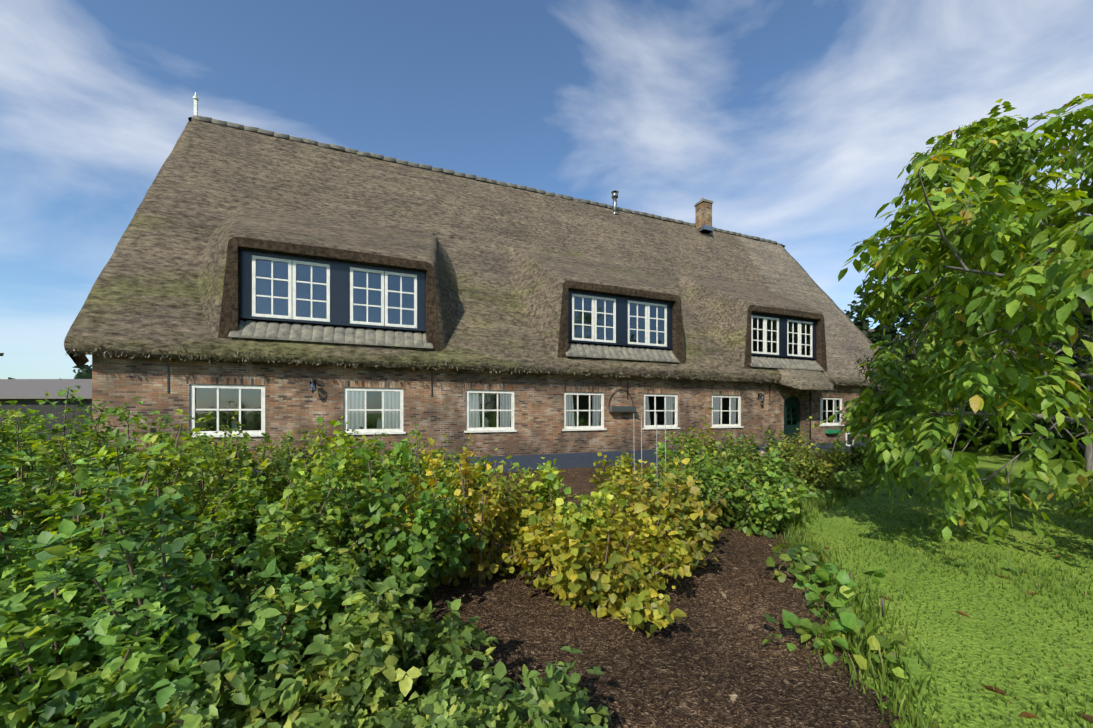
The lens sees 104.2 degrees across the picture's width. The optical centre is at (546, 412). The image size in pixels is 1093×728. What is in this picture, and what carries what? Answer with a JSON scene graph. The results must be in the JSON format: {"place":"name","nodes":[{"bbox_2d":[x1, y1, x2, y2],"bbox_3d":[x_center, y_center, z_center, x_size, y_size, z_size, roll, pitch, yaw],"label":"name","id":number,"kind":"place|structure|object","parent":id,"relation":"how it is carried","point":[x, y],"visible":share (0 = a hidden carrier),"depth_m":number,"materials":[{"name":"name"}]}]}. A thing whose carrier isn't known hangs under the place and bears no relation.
{"place":"outdoors","nodes":[
{"label":"outdoors","id":0,"kind":"place"},
{"bbox_2d":[0,0,1092,378],"label":"sky","id":1,"kind":"structure","parent":0,"point":[798,120],"materials":[{"name":"blue"}]},
{"bbox_2d":[12,434,1092,727],"bbox_3d":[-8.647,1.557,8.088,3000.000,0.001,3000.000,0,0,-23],"label":"ground grass","id":2,"kind":"structure","parent":0,"point":[954,698],"depth_m":3.53,"materials":[{"name":"green plant"}]},
{"bbox_2d":[0,379,91,439],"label":"neighbouring building","id":3,"kind":"structure","parent":2,"relation":"on","point":[28,392],"depth_m":24.25,"materials":[{"name":"grey"}]},
{"bbox_2d":[0,386,611,727],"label":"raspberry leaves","id":4,"kind":"object","parent":2,"relation":"on","point":[148,685],"visible":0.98,"depth_m":1.96,"materials":[{"name":"green plant"}]},
{"bbox_2d":[14,407,918,680],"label":"shrubs","id":5,"kind":"object","parent":2,"relation":"on","point":[566,556],"visible":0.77,"depth_m":3.87,"materials":[{"name":"green plant"}]},
{"bbox_2d":[92,355,889,465],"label":"house walls","id":6,"kind":"structure","parent":2,"relation":"on","point":[293,403],"depth_m":10.69,"materials":[{"name":"brown brick"}]},
{"bbox_2d":[190,384,267,437],"bbox_3d":[-6.681,0.012,8.936,1.404,1.204,0.130,0,0,-23],"label":"window","id":7,"kind":"structure","parent":6,"relation":"attached to","point":[193,404],"depth_m":8.94,"materials":[{"name":"beige paint"}]},
{"bbox_2d":[232,419,238,429],"bbox_3d":[-6.714,0.257,9.166,0.100,0.260,0.100,0,0,-23],"label":"ornament","id":8,"kind":"object","parent":6,"relation":"attached to","point":[235,425],"depth_m":9.13,"materials":[{"name":"grey ceramic"}]},
{"bbox_2d":[309,378,316,392],"bbox_3d":[-5.170,-0.604,9.418,0.150,0.341,0.225,0,0,-23],"label":"wall lamp","id":9,"kind":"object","parent":6,"relation":"attached to","point":[313,383],"depth_m":9.40,"materials":[{"name":"black metal"}]},
{"bbox_2d":[199,205,458,350],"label":"dormer roof","id":10,"kind":"structure","parent":6,"relation":"attached to","point":[274,231],"depth_m":10.03,"materials":[{"name":"brown wicker"}]},
{"bbox_2d":[252,255,291,318],"bbox_3d":[-5.952,-2.713,9.227,0.734,1.300,0.050,0,0,-23],"label":"window","id":11,"kind":"structure","parent":10,"relation":"attached to","point":[271,297],"depth_m":9.21,"materials":[{"name":"beige paint"}]},
{"bbox_2d":[292,260,329,321],"bbox_3d":[-5.260,-2.713,9.516,0.734,1.300,0.050,0,0,-23],"label":"window","id":12,"kind":"structure","parent":10,"relation":"attached to","point":[294,281],"depth_m":9.50,"materials":[{"name":"beige paint"}]},
{"bbox_2d":[228,320,432,347],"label":"dormer apron tiles","id":13,"kind":"object","parent":10,"relation":"attached to","point":[288,331],"visible":1,"depth_m":9.51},
{"bbox_2d":[240,249,425,331],"bbox_3d":[-4.740,-2.733,9.763,3.800,1.460,0.160,0,0,-23],"label":"dormer frame","id":14,"kind":"object","parent":10,"relation":"attached to","point":[339,293],"visible":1,"depth_m":9.66,"materials":[{"name":"wood"}]},
{"bbox_2d":[243,319,423,333],"bbox_3d":[-5.231,-2.583,10.939,3.760,1.760,2.370,0,0,-23],"label":"dormer room","id":15,"kind":"object","parent":10,"relation":"attached to","point":[328,325],"depth_m":9.75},
{"bbox_2d":[350,267,383,325],"bbox_3d":[-4.199,-2.713,9.960,0.734,1.300,0.050,0,0,-23],"label":"window","id":16,"kind":"structure","parent":10,"relation":"attached to","point":[369,271],"depth_m":9.95,"materials":[{"name":"beige paint"}]},
{"bbox_2d":[385,271,416,327],"bbox_3d":[-3.507,-2.713,10.248,0.734,1.300,0.050,0,0,-23],"label":"window","id":17,"kind":"structure","parent":10,"relation":"attached to","point":[401,275],"depth_m":10.24,"materials":[{"name":"beige paint"}]},
{"bbox_2d":[344,387,405,434],"bbox_3d":[-4.076,0.012,10.067,1.404,1.204,0.210,0,0,-23],"label":"window","id":18,"kind":"structure","parent":6,"relation":"attached to","point":[356,409],"depth_m":10.06,"materials":[{"name":"beige paint"}]},
{"bbox_2d":[377,418,380,428],"bbox_3d":[-4.050,0.257,10.279,0.100,0.260,0.100,0,0,-23],"label":"ornament","id":19,"kind":"object","parent":18,"relation":"attached to","point":[379,424],"depth_m":10.24,"materials":[{"name":"grey ceramic"}]},
{"bbox_2d":[64,117,879,385],"bbox_3d":[0.856,-5.031,18.163,25.740,8.356,12.022,0,0,-23],"label":"thatch roof","id":20,"kind":"object","parent":6,"relation":"on","point":[207,181],"visible":0.6,"depth_m":12.82,"materials":[{"name":"brown wicker"}]},
{"bbox_2d":[193,115,776,243],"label":"ridge tiles","id":21,"kind":"object","parent":20,"relation":"on","point":[243,127],"visible":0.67,"depth_m":15.98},
{"bbox_2d":[193,92,198,115],"bbox_3d":[-10.930,-9.543,13.247,0.140,0.880,0.140,0,0,-23],"label":"ridge finial","id":22,"kind":"object","parent":21,"relation":"on","point":[195,98],"visible":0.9,"depth_m":13.22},
{"bbox_2d":[65,345,880,386],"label":"eave reed ends","id":23,"kind":"object","parent":6,"relation":"attached to","point":[191,358],"visible":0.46,"depth_m":10.22,"materials":[{"name":"green thatch"}]},
{"bbox_2d":[167,363,810,448],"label":"wall anchors","id":24,"kind":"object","parent":6,"relation":"attached to","point":[168,377],"depth_m":10.50,"materials":[{"name":"black metal"}]},
{"bbox_2d":[464,390,516,432],"bbox_3d":[-1.474,0.012,11.154,1.404,1.204,0.210,0,0,-23],"label":"window","id":25,"kind":"structure","parent":6,"relation":"attached to","point":[506,410],"depth_m":11.13,"materials":[{"name":"beige paint"}]},
{"bbox_2d":[186,374,843,397],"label":"window lintels","id":26,"kind":"object","parent":6,"relation":"attached to","point":[247,380],"visible":1,"depth_m":10.24,"materials":[{"name":"brown brick"}]},
{"bbox_2d":[196,388,838,430],"bbox_3d":[0.815,0.162,18.259,24.900,2.690,10.480,0,0,-23],"label":"house interior","id":27,"kind":"object","parent":6,"relation":"attached to","point":[232,396],"depth_m":10.42,"materials":[{"name":"black"}]},
{"bbox_2d":[562,392,606,430],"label":"window","id":28,"kind":"structure","parent":6,"relation":"attached to","point":[569,416],"depth_m":12.20,"materials":[{"name":"beige paint"}]},
{"bbox_2d":[509,247,686,363],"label":"dormer roof","id":29,"kind":"structure","parent":6,"relation":"attached to","point":[542,282],"depth_m":12.62,"materials":[{"name":"brown wicker"}]},
{"bbox_2d":[572,294,593,340],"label":"window","id":30,"kind":"structure","parent":29,"relation":"in","point":[583,324],"depth_m":12.14,"materials":[{"name":"beige paint"}]},
{"bbox_2d":[594,296,615,342],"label":"window","id":31,"kind":"structure","parent":29,"relation":"attached to","point":[604,319],"depth_m":12.42,"materials":[{"name":"beige paint"}]},
{"bbox_2d":[568,289,672,349],"bbox_3d":[2.218,-2.733,12.668,3.700,1.460,0.160,0,0,-23],"label":"dormer frame","id":32,"kind":"object","parent":29,"relation":"in","point":[621,320],"visible":0.58,"depth_m":12.59,"materials":[{"name":"wood"}]},
{"bbox_2d":[566,343,679,362],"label":"dormer sill tiles","id":33,"kind":"object","parent":29,"relation":"attached to","point":[603,351],"visible":0.98,"depth_m":12.45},
{"bbox_2d":[628,300,647,344],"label":"window","id":34,"kind":"structure","parent":29,"relation":"in","point":[645,320],"depth_m":12.86,"materials":[{"name":"beige paint"}]},
{"bbox_2d":[648,303,666,346],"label":"window","id":35,"kind":"structure","parent":29,"relation":"attached to","point":[657,325],"depth_m":13.14,"materials":[{"name":"beige paint"}]},
{"bbox_2d":[611,190,618,214],"bbox_3d":[3.026,-9.265,18.803,0.400,1.080,0.400,0,0,-23],"label":"flue pipe","id":36,"kind":"object","parent":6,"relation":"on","point":[614,193],"visible":0.94,"depth_m":18.72,"materials":[{"name":"grey metal"}]},
{"bbox_2d":[608,389,635,411],"bbox_3d":[2.237,-0.369,12.519,0.864,0.672,0.190,0,0,-23],"label":"hanging planter","id":37,"kind":"object","parent":6,"relation":"attached to","point":[621,408],"visible":0.9,"depth_m":12.44,"materials":[{"name":"black metal"}]},
{"bbox_2d":[642,394,679,429],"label":"window","id":38,"kind":"structure","parent":6,"relation":"attached to","point":[670,403],"depth_m":13.30,"materials":[{"name":"beige paint"}]},
{"bbox_2d":[694,198,713,233],"bbox_3d":[7.629,-9.562,20.600,0.620,1.650,0.650,0,0,-23],"label":"chimney","id":39,"kind":"object","parent":6,"relation":"on","point":[703,214],"visible":0.96,"depth_m":20.38,"materials":[{"name":"brick"}]},
{"bbox_2d":[711,395,743,427],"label":"window","id":40,"kind":"structure","parent":6,"relation":"attached to","point":[717,406],"depth_m":14.30,"materials":[{"name":"beige paint"}]},
{"bbox_2d":[676,274,826,371],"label":"dormer roof","id":41,"kind":"structure","parent":6,"relation":"attached to","point":[722,310],"depth_m":15.17,"materials":[{"name":"brown wicker"}]},
{"bbox_2d":[751,315,764,353],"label":"window","id":42,"kind":"structure","parent":41,"relation":"attached to","point":[757,329],"depth_m":14.77,"materials":[{"name":"beige paint"}]},
{"bbox_2d":[765,317,778,354],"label":"window","id":43,"kind":"structure","parent":41,"relation":"attached to","point":[771,335],"depth_m":15.03,"materials":[{"name":"beige paint"}]},
{"bbox_2d":[751,312,816,359],"bbox_3d":[8.456,-2.733,15.272,3.500,1.460,0.160,0,0,-23],"label":"dormer window","id":44,"kind":"structure","parent":41,"relation":"in","point":[783,336],"depth_m":15.22,"materials":[{"name":"white wood"}]},
{"bbox_2d":[750,356,823,370],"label":"dormer sill tiles","id":45,"kind":"object","parent":41,"relation":"attached to","point":[777,362],"visible":0.94,"depth_m":15.08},
{"bbox_2d":[787,320,799,356],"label":"window","id":46,"kind":"structure","parent":41,"relation":"attached to","point":[793,338],"depth_m":15.46,"materials":[{"name":"beige paint"}]},
{"bbox_2d":[800,321,811,356],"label":"window","id":47,"kind":"structure","parent":41,"relation":"attached to","point":[810,340],"depth_m":15.71,"materials":[{"name":"beige paint"}]},
{"bbox_2d":[784,396,801,449],"bbox_3d":[8.980,0.467,15.340,1.120,2.180,0.400,0,0,-23],"label":"front door","id":48,"kind":"structure","parent":6,"relation":"attached to","point":[791,414],"depth_m":15.49,"materials":[{"name":"green paint"}]},
{"bbox_2d":[774,368,833,390],"bbox_3d":[9.160,-1.235,15.014,2.299,0.932,0.940,0,0,-23],"label":"door canopy","id":49,"kind":"object","parent":6,"relation":"attached to","point":[801,379],"depth_m":14.71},
{"bbox_2d":[819,397,844,425],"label":"window","id":50,"kind":"structure","parent":6,"relation":"attached to","point":[834,423],"depth_m":16.30,"materials":[{"name":"beige paint"}]},
{"bbox_2d":[825,429,840,433],"bbox_3d":[10.898,0.707,16.172,0.700,0.140,0.140,0,0,-23],"label":"green box","id":51,"kind":"object","parent":6,"relation":"attached to","point":[832,431],"visible":0.86,"depth_m":16.08,"materials":[{"name":"green"}]},
{"bbox_2d":[846,432,853,445],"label":"cellar window","id":52,"kind":"structure","parent":6,"relation":"attached to","point":[848,439],"depth_m":16.60,"materials":[{"name":"beige paint"}]},
{"bbox_2d":[98,452,953,727],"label":"mulch bed","id":53,"kind":"object","parent":2,"relation":"on","point":[669,680],"visible":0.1,"depth_m":2.79,"materials":[{"name":"brown soil"}]},
{"bbox_2d":[0,388,866,727],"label":"shrub branches","id":54,"kind":"object","parent":53,"relation":"on","point":[104,596],"visible":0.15,"depth_m":3.41,"materials":[{"name":"green plant"}]},
{"bbox_2d":[633,413,665,498],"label":"plant stakes","id":55,"kind":"object","parent":53,"relation":"on","point":[656,444],"visible":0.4,"depth_m":5.03,"materials":[{"name":"grey metal"}]},
{"bbox_2d":[0,258,1092,457],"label":"distant trees","id":56,"kind":"object","parent":2,"relation":"on","point":[862,324],"depth_m":18.32,"materials":[{"name":"green plant"}]},
{"bbox_2d":[251,440,884,484],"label":"wall plinth","id":57,"kind":"structure","parent":2,"relation":"on","point":[571,460],"depth_m":11.99,"materials":[{"name":"paint"}]},
{"bbox_2d":[250,523,905,727],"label":"fallen leaves","id":58,"kind":"object","parent":2,"relation":"on","point":[733,697],"visible":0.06,"depth_m":3.00,"materials":[{"name":"brown plant"}]},
{"bbox_2d":[849,572,894,655],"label":"edge pegs","id":59,"kind":"object","parent":2,"relation":"on","point":[882,602],"visible":0.4,"depth_m":3.25,"materials":[{"name":"wood"}]},
{"bbox_2d":[773,464,1092,727],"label":"grass","id":60,"kind":"structure","parent":2,"relation":"on","point":[853,634],"depth_m":3.42,"materials":[{"name":"green plant"}]},
{"bbox_2d":[820,93,1092,561],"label":"walnut","id":61,"kind":"object","parent":60,"relation":"on","point":[990,228],"depth_m":4.18,"materials":[{"name":"green plant"}]},
{"bbox_2d":[792,470,1092,721],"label":"fallen leaves","id":62,"kind":"object","parent":2,"relation":"on","point":[1024,714],"visible":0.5,"depth_m":2.41,"materials":[{"name":"brown plant"}]},
{"bbox_2d":[793,491,1092,575],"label":"fallen leaves","id":63,"kind":"object","parent":2,"relation":"on","point":[1008,566],"visible":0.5,"depth_m":4.87,"materials":[{"name":"green plant"}]},
{"bbox_2d":[898,420,988,444],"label":"annex walls","id":64,"kind":"structure","parent":2,"relation":"on","point":[983,440],"depth_m":20.64,"materials":[{"name":"brick"}]},
{"bbox_2d":[568,342,656,349],"bbox_3d":[1.727,-2.583,13.844,3.660,1.760,2.370,0,0,-23],"label":"dormer room","id":65,"kind":"object","parent":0,"point":[611,345],"depth_m":12.65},
{"bbox_2d":[758,393,764,402],"bbox_3d":[7.407,-0.524,14.669,0.150,0.341,0.225,0,0,-23],"label":"wall lantern","id":66,"kind":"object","parent":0,"point":[761,396],"depth_m":14.65,"materials":[{"name":"black metal"}]},
{"bbox_2d":[868,329,910,361],"bbox_3d":[17.023,-2.793,24.278,9.350,4.400,9.700,0,0,-23],"label":"annex roof thatch","id":67,"kind":"object","parent":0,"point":[893,351],"depth_m":23.29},
{"bbox_2d":[838,296,1092,469],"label":"dark tree","id":68,"kind":"object","parent":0,"point":[1057,344],"depth_m":11.71,"materials":[{"name":"green plant"}]}
]}

